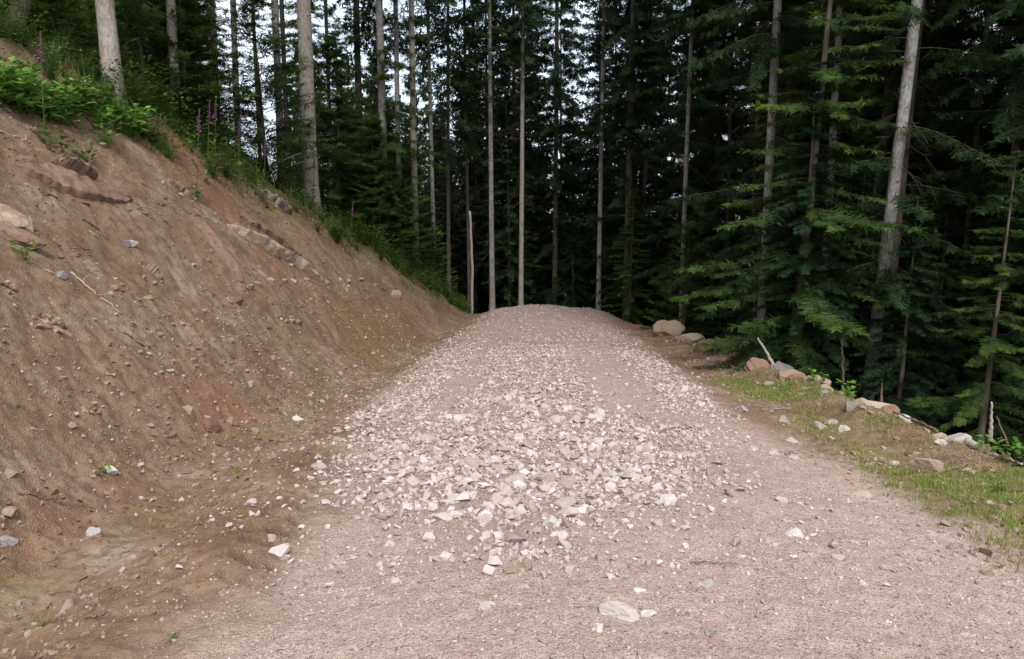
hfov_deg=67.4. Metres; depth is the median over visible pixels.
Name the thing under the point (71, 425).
stone
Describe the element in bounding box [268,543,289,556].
stone
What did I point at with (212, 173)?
shrub
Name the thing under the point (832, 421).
stone
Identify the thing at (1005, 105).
spruce tree
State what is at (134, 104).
leafy plant
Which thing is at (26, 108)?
leafy plant
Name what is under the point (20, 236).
boulder
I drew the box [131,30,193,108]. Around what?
young spruce
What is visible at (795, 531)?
stone
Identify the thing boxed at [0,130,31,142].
stick
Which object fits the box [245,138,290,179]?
shrub
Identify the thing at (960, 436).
boulder
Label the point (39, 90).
leafy plant
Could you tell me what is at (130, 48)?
young spruce
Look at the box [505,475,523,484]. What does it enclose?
stone
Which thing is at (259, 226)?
rock ledge
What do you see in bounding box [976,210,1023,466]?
spruce tree
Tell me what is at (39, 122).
foxglove
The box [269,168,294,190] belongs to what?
shrub
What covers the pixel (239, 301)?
stone
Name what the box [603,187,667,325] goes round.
young spruce
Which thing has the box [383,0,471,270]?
spruce tree
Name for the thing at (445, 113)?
spruce tree
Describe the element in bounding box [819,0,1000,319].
spruce tree
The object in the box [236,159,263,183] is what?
shrub
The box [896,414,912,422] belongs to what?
stone
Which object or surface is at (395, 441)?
stone
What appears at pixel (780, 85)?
spruce tree
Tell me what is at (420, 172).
young spruce
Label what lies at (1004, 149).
spruce tree
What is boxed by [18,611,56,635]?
grass tuft
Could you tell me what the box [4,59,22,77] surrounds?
leafy plant
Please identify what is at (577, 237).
spruce tree
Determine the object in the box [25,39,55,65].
shrub
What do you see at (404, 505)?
stone
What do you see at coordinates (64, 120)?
leafy plant
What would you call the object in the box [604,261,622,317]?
young spruce
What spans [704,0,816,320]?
spruce tree
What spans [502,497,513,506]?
stone
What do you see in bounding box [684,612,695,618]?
stone
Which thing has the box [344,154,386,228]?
young spruce
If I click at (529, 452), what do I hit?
stone
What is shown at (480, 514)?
stone
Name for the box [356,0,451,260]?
spruce tree
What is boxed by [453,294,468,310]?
shrub
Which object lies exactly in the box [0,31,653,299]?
ground
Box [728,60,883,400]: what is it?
young spruce
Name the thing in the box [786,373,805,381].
stone
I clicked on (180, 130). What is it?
shrub
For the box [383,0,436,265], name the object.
spruce tree
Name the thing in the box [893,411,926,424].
branch
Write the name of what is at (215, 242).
rock ledge
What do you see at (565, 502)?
stone
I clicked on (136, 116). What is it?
leafy plant
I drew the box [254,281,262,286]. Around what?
stone
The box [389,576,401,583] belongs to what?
stone
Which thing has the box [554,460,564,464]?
stone
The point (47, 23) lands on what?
shrub
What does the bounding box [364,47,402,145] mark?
spruce tree
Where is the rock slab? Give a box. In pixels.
[908,457,943,471]
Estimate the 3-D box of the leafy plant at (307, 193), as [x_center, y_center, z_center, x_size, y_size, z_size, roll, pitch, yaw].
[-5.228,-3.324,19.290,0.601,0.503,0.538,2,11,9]
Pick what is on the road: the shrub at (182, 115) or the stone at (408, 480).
the stone at (408, 480)
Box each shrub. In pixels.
[0,0,24,37]
[0,0,37,27]
[1,0,24,31]
[1,0,53,38]
[2,12,33,42]
[4,5,47,46]
[21,41,73,80]
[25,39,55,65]
[27,0,62,46]
[29,5,90,60]
[30,3,95,61]
[30,27,72,65]
[34,21,92,63]
[51,70,93,102]
[54,54,76,77]
[66,46,99,76]
[69,40,97,60]
[72,37,126,79]
[72,38,149,84]
[72,49,99,77]
[74,79,106,110]
[82,33,151,86]
[87,61,129,95]
[89,55,175,111]
[89,59,158,105]
[122,49,160,101]
[125,80,156,115]
[125,102,142,115]
[132,75,168,105]
[140,113,192,159]
[141,76,191,124]
[141,123,161,144]
[143,111,173,139]
[145,116,177,148]
[149,79,217,134]
[166,115,192,137]
[168,93,214,132]
[169,93,222,136]
[173,100,200,121]
[182,90,225,131]
[186,117,238,153]
[190,131,219,156]
[195,104,231,139]
[195,104,241,147]
[197,121,237,150]
[199,153,226,177]
[200,141,234,166]
[207,108,234,140]
[211,111,232,142]
[212,148,242,176]
[218,155,242,180]
[219,139,243,162]
[222,131,256,166]
[223,160,246,178]
[225,128,265,166]
[225,145,245,164]
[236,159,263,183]
[239,165,258,182]
[242,144,273,171]
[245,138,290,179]
[257,155,283,182]
[262,155,307,191]
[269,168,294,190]
[282,187,310,211]
[294,189,312,204]
[310,205,331,222]
[313,217,325,232]
[320,187,346,217]
[322,219,341,236]
[325,206,362,234]
[327,216,344,231]
[327,221,349,241]
[327,221,353,245]
[328,203,357,225]
[339,206,378,236]
[341,216,364,238]
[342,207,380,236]
[351,223,370,242]
[351,241,361,251]
[355,224,389,250]
[357,222,383,246]
[363,222,394,250]
[371,242,391,259]
[372,229,405,255]
[382,249,408,268]
[383,241,409,261]
[385,250,407,268]
[395,261,409,274]
[398,243,422,270]
[401,251,426,277]
[405,267,415,278]
[412,256,430,274]
[413,270,435,289]
[420,261,446,286]
[423,275,437,289]
[430,281,446,295]
[435,273,457,295]
[440,280,457,298]
[446,294,466,307]
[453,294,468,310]
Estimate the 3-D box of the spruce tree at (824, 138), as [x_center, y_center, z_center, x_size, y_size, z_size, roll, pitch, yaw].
[9.229,-6.095,23.462,3.958,21.686,3.803,-2,14,-17]
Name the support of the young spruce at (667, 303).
on the ground at (171, 127)
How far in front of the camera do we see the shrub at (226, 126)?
15.70 m
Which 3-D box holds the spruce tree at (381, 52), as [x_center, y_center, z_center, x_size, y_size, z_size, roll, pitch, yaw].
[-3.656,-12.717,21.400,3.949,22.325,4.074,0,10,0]
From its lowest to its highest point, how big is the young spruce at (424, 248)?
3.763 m
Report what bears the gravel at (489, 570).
on the road
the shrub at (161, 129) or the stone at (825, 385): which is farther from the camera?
the shrub at (161, 129)
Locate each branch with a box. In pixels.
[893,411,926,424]
[990,453,1022,464]
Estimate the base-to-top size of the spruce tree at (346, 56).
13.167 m
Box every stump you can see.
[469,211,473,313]
[880,383,882,401]
[988,402,992,441]
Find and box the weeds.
[0,25,469,313]
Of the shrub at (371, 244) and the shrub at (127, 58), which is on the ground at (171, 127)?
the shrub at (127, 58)
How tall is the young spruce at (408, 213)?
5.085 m
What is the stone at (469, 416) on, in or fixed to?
on the road
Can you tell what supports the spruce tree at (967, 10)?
on the ground at (171, 127)
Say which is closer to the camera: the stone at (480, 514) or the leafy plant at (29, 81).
the stone at (480, 514)
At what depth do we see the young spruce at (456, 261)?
35.82 m
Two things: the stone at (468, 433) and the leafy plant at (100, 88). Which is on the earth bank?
the leafy plant at (100, 88)
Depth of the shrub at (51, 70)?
10.96 m
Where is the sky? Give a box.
[122,0,1006,231]
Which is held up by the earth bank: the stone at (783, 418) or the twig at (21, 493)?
the twig at (21, 493)
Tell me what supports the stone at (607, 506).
on the road
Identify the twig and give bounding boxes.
[18,491,95,509]
[84,611,111,618]
[691,560,735,563]
[755,605,774,616]
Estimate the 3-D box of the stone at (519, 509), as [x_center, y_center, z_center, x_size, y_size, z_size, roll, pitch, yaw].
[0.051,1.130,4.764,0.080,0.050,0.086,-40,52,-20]
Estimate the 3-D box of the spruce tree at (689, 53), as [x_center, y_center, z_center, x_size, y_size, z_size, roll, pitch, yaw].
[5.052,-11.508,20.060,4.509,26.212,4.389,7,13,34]
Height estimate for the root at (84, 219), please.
0.279 m
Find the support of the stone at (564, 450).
on the road
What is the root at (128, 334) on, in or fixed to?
on the earth bank
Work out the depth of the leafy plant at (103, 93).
11.46 m
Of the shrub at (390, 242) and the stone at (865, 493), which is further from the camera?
the shrub at (390, 242)
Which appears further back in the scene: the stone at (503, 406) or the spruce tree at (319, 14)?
the spruce tree at (319, 14)
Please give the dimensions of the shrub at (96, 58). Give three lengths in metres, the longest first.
1.326 x 1.304 x 0.933 m
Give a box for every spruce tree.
[4,0,32,32]
[75,0,139,70]
[88,1,178,75]
[95,0,127,103]
[118,0,200,78]
[123,0,198,84]
[149,1,232,135]
[165,0,182,115]
[179,27,231,107]
[207,1,220,122]
[230,0,240,152]
[238,3,273,170]
[254,0,294,186]
[265,0,343,169]
[272,0,313,188]
[285,0,340,213]
[289,0,370,213]
[316,0,408,207]
[321,45,353,209]
[342,0,434,248]
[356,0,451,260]
[364,40,406,164]
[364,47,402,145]
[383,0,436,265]
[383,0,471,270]
[400,108,418,162]
[402,134,420,191]
[405,0,496,296]
[406,124,457,291]
[419,117,462,280]
[420,0,513,311]
[420,94,466,291]
[422,118,458,271]
[436,145,479,304]
[442,65,500,312]
[443,0,501,312]
[443,0,536,310]
[445,15,507,313]
[450,1,538,265]
[459,0,560,306]
[473,0,575,304]
[475,47,544,308]
[477,0,569,305]
[485,69,546,305]
[486,1,553,311]
[498,0,610,307]
[517,0,605,307]
[518,54,575,304]
[555,0,658,309]
[560,0,641,310]
[568,0,696,325]
[568,198,588,299]
[569,0,697,320]
[570,7,662,309]
[571,95,611,307]
[585,0,689,324]
[596,2,677,327]
[624,0,766,327]
[635,1,690,309]
[638,2,684,312]
[645,8,753,324]
[648,19,740,310]
[651,0,764,326]
[651,0,801,329]
[655,4,746,313]
[660,0,882,356]
[661,49,737,270]
[684,0,834,320]
[700,0,881,322]
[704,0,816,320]
[715,0,928,371]
[716,9,821,242]
[733,0,800,337]
[736,2,811,265]
[737,0,923,372]
[738,15,852,321]
[766,0,968,353]
[778,0,1023,400]
[785,0,1004,417]
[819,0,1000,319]
[830,0,1007,427]
[846,0,1023,433]
[866,0,986,402]
[874,0,1002,397]
[878,1,990,267]
[896,0,1023,463]
[908,12,1023,396]
[915,10,1022,346]
[915,12,983,370]
[922,32,1023,455]
[941,46,1023,424]
[947,23,1023,384]
[949,0,1023,431]
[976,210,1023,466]
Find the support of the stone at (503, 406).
on the road
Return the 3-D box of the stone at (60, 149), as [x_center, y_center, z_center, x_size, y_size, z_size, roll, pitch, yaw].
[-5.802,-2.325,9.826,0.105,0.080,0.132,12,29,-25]
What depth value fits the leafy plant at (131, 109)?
12.38 m
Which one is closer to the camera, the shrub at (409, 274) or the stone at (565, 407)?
the stone at (565, 407)
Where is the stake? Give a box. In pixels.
[841,339,844,383]
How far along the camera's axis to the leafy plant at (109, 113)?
11.13 m
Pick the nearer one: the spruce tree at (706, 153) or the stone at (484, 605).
the stone at (484, 605)
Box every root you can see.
[0,280,17,291]
[82,218,107,239]
[123,331,151,348]
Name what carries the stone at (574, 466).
on the road
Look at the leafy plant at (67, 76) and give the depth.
10.97 m
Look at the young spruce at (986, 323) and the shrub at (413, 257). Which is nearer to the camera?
the young spruce at (986, 323)
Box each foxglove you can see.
[30,35,54,148]
[189,108,203,197]
[203,103,213,183]
[208,104,223,177]
[231,126,243,192]
[236,103,245,161]
[257,137,272,207]
[295,140,303,199]
[307,161,315,206]
[345,205,355,255]
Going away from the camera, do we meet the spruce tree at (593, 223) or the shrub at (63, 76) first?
the shrub at (63, 76)
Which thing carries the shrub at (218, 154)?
on the earth bank
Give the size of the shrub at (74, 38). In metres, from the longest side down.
1.097 x 1.079 x 0.908 m
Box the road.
[182,305,1023,658]
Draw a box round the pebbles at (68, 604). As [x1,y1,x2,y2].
[2,142,1023,613]
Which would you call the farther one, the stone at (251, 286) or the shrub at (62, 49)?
the shrub at (62, 49)
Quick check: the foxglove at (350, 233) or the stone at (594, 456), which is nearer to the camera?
the stone at (594, 456)
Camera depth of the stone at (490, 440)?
6.59 m
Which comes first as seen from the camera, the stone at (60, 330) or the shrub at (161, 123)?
the stone at (60, 330)
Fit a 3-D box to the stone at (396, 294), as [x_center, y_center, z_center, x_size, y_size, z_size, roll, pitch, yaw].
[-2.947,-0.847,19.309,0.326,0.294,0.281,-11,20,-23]
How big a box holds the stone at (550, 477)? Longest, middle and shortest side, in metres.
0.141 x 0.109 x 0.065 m
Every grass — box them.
[0,60,417,563]
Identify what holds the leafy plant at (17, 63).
on the earth bank
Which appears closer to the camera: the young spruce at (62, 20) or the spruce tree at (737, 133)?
the young spruce at (62, 20)
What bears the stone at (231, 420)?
on the earth bank
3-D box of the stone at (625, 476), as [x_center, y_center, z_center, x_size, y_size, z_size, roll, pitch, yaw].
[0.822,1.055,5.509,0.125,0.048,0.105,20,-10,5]
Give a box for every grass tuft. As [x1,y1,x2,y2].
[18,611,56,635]
[229,467,244,474]
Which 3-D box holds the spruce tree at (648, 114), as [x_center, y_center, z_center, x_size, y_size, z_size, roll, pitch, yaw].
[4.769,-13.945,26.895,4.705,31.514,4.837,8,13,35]
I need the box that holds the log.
[964,437,992,456]
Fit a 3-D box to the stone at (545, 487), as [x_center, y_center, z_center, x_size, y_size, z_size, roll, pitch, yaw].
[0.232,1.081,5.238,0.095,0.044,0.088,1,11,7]
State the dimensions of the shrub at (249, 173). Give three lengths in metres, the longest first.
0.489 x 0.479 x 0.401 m
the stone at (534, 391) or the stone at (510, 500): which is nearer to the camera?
the stone at (510, 500)
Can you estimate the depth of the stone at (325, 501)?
5.08 m
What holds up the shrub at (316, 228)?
on the earth bank
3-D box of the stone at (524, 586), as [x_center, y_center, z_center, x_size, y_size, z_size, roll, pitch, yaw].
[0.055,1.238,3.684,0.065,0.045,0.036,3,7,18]
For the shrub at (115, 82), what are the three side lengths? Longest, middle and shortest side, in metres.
1.078 x 1.053 x 0.754 m
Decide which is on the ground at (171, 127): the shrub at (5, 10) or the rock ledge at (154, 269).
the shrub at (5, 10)
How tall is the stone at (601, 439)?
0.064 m
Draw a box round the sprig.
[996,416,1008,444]
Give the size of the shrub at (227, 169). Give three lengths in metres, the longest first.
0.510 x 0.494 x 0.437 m
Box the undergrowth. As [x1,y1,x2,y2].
[0,15,467,309]
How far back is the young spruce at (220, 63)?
16.76 m
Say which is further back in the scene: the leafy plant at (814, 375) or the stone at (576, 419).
the leafy plant at (814, 375)
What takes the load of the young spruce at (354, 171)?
on the ground at (171, 127)
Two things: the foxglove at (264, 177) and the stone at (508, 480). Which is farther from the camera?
the foxglove at (264, 177)
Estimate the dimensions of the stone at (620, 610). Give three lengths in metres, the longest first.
0.200 x 0.115 x 0.092 m
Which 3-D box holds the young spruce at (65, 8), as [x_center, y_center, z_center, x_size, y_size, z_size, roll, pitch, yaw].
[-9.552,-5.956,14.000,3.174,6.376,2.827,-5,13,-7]
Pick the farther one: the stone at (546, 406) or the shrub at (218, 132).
the shrub at (218, 132)
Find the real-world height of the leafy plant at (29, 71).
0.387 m
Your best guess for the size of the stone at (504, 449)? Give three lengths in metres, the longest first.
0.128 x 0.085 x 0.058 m
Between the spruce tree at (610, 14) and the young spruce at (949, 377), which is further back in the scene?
the spruce tree at (610, 14)
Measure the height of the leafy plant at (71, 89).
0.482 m
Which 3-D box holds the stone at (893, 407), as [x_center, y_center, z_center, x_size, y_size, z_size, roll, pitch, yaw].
[4.283,0.919,8.695,0.177,0.133,0.264,13,25,11]
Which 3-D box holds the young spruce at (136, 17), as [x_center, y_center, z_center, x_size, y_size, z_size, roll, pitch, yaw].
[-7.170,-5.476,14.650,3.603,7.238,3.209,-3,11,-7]
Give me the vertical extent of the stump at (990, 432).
0.433 m
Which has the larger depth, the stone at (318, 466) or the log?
the log
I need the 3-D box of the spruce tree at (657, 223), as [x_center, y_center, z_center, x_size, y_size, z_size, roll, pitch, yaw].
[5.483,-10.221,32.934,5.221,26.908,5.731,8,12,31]
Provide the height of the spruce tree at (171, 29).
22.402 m
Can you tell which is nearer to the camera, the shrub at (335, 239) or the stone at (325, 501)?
the stone at (325, 501)
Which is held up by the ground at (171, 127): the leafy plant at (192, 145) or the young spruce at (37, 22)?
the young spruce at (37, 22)
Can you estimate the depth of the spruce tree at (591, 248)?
41.12 m
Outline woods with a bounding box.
[269,39,873,297]
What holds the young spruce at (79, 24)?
on the ground at (171, 127)
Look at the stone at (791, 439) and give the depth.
7.54 m
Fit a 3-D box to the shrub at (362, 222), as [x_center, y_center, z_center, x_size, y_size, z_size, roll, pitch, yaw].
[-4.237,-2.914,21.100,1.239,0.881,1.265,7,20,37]
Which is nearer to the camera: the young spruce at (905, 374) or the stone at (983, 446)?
the stone at (983, 446)
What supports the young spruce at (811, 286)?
on the ground at (171, 127)
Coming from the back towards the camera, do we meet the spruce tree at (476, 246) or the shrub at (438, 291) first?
the spruce tree at (476, 246)
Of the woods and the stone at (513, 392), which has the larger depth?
the woods
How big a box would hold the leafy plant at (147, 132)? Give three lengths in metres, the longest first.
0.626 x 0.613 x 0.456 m
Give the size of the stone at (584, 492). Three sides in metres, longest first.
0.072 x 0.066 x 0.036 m
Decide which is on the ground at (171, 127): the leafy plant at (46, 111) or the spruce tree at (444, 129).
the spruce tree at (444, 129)
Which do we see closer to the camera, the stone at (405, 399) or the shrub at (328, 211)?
the stone at (405, 399)
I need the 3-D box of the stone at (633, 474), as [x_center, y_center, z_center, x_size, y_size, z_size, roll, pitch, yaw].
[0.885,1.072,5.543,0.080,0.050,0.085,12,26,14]
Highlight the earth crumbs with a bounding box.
[0,35,1023,624]
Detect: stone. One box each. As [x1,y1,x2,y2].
[0,535,18,545]
[2,506,17,518]
[4,469,18,478]
[35,323,44,328]
[40,319,53,324]
[48,192,58,197]
[53,326,63,333]
[55,144,62,151]
[57,271,67,279]
[68,422,76,428]
[86,527,101,535]
[99,141,107,147]
[105,466,117,474]
[111,284,118,290]
[122,240,130,247]
[129,240,138,246]
[143,295,153,301]
[167,430,176,438]
[183,405,194,415]
[201,417,221,432]
[226,416,238,425]
[234,299,242,304]
[247,284,254,289]
[250,427,260,433]
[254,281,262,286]
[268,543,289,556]
[292,415,302,420]
[310,462,327,469]
[321,499,330,504]
[333,489,342,493]
[370,455,379,461]
[384,511,392,516]
[385,540,394,546]
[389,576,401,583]
[391,290,401,298]
[392,439,401,445]
[400,502,409,508]
[401,397,410,400]
[405,457,419,463]
[405,475,418,485]
[415,504,421,509]
[419,433,436,440]
[419,454,427,461]
[432,446,440,451]
[432,512,451,519]
[442,414,451,418]
[448,493,459,503]
[448,510,463,517]
[453,414,466,422]
[453,462,459,468]
[454,494,469,500]
[458,477,473,485]
[463,456,478,467]
[464,414,472,418]
[464,431,475,435]
[470,473,482,480]
[473,444,483,449]
[473,503,480,509]
[476,453,489,459]
[477,459,487,466]
[477,511,491,522]
[478,601,494,609]
[483,438,496,442]
[488,493,503,501]
[490,455,502,462]
[491,464,507,472]
[497,446,509,452]
[499,404,510,408]
[499,469,507,474]
[499,485,510,490]
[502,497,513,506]
[503,394,511,399]
[503,566,517,574]
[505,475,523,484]
[505,533,526,544]
[508,389,517,395]
[512,480,526,486]
[514,504,525,514]
[517,584,528,589]
[518,433,525,439]
[520,563,531,571]
[522,417,531,422]
[523,439,534,449]
[526,449,535,456]
[527,428,540,433]
[528,389,539,393]
[528,474,542,480]
[539,415,551,421]
[540,403,548,408]
[541,485,551,490]
[542,393,549,400]
[543,516,559,527]
[545,472,555,483]
[550,415,560,421]
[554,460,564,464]
[554,496,576,507]
[556,478,572,487]
[558,538,572,547]
[559,447,573,454]
[562,476,576,486]
[563,405,572,411]
[564,506,577,516]
[567,464,582,473]
[570,381,578,384]
[571,542,578,546]
[573,417,580,423]
[577,507,586,514]
[581,490,587,495]
[586,474,597,480]
[586,499,599,504]
[587,413,599,418]
[588,453,597,458]
[592,437,604,443]
[592,623,603,631]
[593,469,601,476]
[594,408,604,414]
[594,415,603,422]
[598,600,639,621]
[602,504,612,509]
[604,437,612,441]
[607,476,618,481]
[617,474,631,478]
[631,472,639,480]
[632,587,645,592]
[639,609,656,616]
[653,483,661,489]
[659,494,676,505]
[679,451,691,456]
[681,385,688,391]
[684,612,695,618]
[697,579,713,587]
[704,627,716,634]
[706,467,713,474]
[736,405,747,411]
[748,445,758,450]
[769,449,778,454]
[779,415,789,423]
[785,527,802,536]
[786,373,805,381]
[786,437,801,444]
[788,454,798,458]
[811,421,826,429]
[820,384,832,390]
[824,419,837,423]
[837,425,850,431]
[843,401,858,410]
[851,490,872,498]
[881,404,899,415]
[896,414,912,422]
[930,432,946,437]
[933,439,947,443]
[961,468,977,473]
[977,444,992,453]
[995,454,1012,463]
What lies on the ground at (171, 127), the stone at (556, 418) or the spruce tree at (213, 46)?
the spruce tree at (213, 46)
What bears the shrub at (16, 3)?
on the ground at (171, 127)
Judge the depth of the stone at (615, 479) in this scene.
5.41 m
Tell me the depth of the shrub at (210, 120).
15.50 m
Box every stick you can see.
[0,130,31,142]
[70,271,122,313]
[757,338,774,363]
[910,418,938,432]
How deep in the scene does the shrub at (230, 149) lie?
15.55 m
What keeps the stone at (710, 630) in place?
on the road
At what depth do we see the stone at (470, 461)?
5.86 m
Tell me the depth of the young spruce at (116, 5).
17.61 m
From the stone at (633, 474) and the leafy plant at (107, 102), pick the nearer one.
the stone at (633, 474)
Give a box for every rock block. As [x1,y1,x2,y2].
[27,216,33,232]
[672,333,704,342]
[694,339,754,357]
[744,357,769,371]
[778,369,804,378]
[804,375,830,385]
[856,399,890,407]
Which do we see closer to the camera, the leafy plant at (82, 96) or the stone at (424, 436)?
the stone at (424, 436)
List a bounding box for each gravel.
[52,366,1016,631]
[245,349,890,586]
[391,304,679,373]
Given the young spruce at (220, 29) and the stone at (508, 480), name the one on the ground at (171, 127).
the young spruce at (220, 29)
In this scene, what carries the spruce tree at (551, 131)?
on the ground at (171, 127)
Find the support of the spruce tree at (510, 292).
on the ground at (171, 127)
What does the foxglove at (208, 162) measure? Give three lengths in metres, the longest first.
1.542 x 0.340 x 0.263 m
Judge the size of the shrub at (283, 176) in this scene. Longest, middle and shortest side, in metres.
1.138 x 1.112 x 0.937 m
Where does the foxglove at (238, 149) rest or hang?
on the earth bank
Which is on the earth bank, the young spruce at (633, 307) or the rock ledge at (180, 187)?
the rock ledge at (180, 187)
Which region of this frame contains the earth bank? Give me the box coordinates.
[0,35,491,658]
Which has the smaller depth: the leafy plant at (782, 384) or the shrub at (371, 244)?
the leafy plant at (782, 384)
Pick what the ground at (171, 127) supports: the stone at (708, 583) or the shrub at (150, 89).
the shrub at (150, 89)
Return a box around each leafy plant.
[0,56,30,79]
[0,64,45,105]
[0,66,41,105]
[0,67,22,101]
[0,67,24,107]
[0,72,18,102]
[2,71,15,99]
[2,72,34,103]
[3,91,32,113]
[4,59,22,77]
[6,75,36,110]
[10,63,49,95]
[10,242,35,259]
[17,65,45,89]
[17,80,65,118]
[18,90,46,114]
[19,72,63,105]
[22,81,48,100]
[25,95,50,116]
[31,85,64,108]
[33,100,53,116]
[37,95,65,121]
[38,80,90,110]
[39,94,84,126]
[42,125,80,150]
[44,80,86,111]
[45,97,76,115]
[48,72,84,96]
[48,90,79,113]
[49,105,73,123]
[51,83,95,116]
[54,74,102,104]
[54,82,96,104]
[59,82,95,112]
[59,93,85,119]
[67,138,100,162]
[68,76,113,107]
[75,76,109,105]
[82,99,117,127]
[89,99,113,119]
[92,121,120,144]
[93,105,113,127]
[95,81,129,113]
[96,95,121,114]
[96,97,137,125]
[98,462,111,471]
[106,114,129,133]
[111,100,134,121]
[113,110,145,127]
[113,114,137,133]
[114,104,152,135]
[116,103,148,121]
[118,99,155,129]
[119,107,146,133]
[122,107,162,136]
[125,108,158,137]
[167,631,176,641]
[175,132,201,151]
[248,179,261,192]
[298,187,316,204]
[779,380,793,388]
[809,368,828,385]
[836,379,860,398]
[976,434,1007,452]
[984,474,1006,491]
[998,436,1023,466]
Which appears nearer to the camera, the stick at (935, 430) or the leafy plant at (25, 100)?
the stick at (935, 430)
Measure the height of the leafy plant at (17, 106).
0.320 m
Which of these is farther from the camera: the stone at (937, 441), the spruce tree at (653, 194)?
the spruce tree at (653, 194)
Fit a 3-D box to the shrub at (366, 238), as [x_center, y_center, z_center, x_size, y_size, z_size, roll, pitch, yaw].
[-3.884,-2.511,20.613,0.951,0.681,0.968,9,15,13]
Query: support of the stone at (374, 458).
on the road
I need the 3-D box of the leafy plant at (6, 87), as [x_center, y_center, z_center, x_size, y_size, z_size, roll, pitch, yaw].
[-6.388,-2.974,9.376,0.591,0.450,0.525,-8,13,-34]
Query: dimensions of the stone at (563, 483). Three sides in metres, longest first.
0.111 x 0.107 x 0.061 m
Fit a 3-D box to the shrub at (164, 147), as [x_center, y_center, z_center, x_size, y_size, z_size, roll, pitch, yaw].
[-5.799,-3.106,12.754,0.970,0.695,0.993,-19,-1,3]
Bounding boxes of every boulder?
[0,204,28,228]
[0,222,46,248]
[653,320,685,336]
[770,361,793,369]
[942,433,971,441]
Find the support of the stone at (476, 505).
on the road
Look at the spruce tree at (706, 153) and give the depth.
26.86 m
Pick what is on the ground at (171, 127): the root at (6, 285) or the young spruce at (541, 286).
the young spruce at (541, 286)
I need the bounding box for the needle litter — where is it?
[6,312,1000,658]
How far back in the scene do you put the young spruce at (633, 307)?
25.43 m
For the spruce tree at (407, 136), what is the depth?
40.38 m
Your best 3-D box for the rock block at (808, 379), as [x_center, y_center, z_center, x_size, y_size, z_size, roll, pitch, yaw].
[4.242,0.749,10.662,0.351,0.225,0.186,7,13,33]
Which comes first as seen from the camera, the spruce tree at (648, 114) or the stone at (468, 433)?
the stone at (468, 433)
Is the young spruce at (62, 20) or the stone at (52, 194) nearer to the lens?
the stone at (52, 194)
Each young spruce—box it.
[1,0,58,26]
[4,2,93,45]
[5,0,96,59]
[28,0,98,55]
[31,3,86,40]
[33,0,85,58]
[59,0,99,60]
[75,0,233,103]
[82,0,167,90]
[85,11,98,63]
[93,0,138,55]
[117,15,166,74]
[121,0,260,122]
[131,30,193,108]
[145,2,253,148]
[160,0,271,149]
[202,0,346,176]
[286,27,398,222]
[295,15,378,221]
[321,112,367,206]
[323,111,405,235]
[342,142,376,226]
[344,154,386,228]
[345,103,444,250]
[349,111,428,254]
[355,144,415,247]
[360,118,410,251]
[388,155,428,259]
[396,167,437,265]
[401,156,448,265]
[401,157,449,267]
[403,208,435,269]
[418,209,456,279]
[429,194,481,313]
[473,229,507,312]
[524,236,551,304]
[549,216,593,308]
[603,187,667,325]
[603,189,656,324]
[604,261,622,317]
[618,226,659,325]
[637,218,721,338]
[651,192,713,327]
[654,288,670,323]
[671,0,939,377]
[685,262,715,337]
[688,224,741,338]
[705,248,735,336]
[709,177,790,357]
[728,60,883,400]
[735,100,826,351]
[754,82,885,395]
[775,230,840,385]
[804,141,918,410]
[832,195,978,432]
[841,137,945,428]
[886,196,1000,434]
[903,151,1023,461]
[904,161,1023,467]
[914,157,1023,465]
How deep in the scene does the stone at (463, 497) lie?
4.98 m
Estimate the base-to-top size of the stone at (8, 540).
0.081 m
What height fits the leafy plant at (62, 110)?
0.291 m
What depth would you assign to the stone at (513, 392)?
9.01 m
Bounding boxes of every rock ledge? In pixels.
[15,153,132,202]
[38,313,68,328]
[52,154,97,179]
[138,261,163,279]
[167,178,196,201]
[194,218,242,282]
[224,223,322,281]
[239,216,301,256]
[252,185,291,214]
[282,313,301,324]
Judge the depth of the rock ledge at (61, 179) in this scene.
9.35 m
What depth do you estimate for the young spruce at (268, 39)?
17.56 m
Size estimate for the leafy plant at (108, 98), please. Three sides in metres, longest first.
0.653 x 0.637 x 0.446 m
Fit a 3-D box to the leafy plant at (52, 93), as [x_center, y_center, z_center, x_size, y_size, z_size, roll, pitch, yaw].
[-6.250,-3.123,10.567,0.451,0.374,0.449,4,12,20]
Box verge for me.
[604,312,1023,560]
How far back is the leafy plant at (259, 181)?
15.56 m
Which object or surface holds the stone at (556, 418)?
on the road
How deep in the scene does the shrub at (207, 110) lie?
15.48 m
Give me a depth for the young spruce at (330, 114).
20.60 m
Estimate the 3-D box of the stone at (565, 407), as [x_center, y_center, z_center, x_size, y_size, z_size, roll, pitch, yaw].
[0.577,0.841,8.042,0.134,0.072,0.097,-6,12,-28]
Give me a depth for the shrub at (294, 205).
17.22 m
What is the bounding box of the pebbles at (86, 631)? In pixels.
[0,49,1023,658]
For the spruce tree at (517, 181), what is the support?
on the ground at (171, 127)
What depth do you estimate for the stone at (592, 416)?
7.71 m
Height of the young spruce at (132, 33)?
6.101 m
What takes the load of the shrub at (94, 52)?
on the ground at (171, 127)

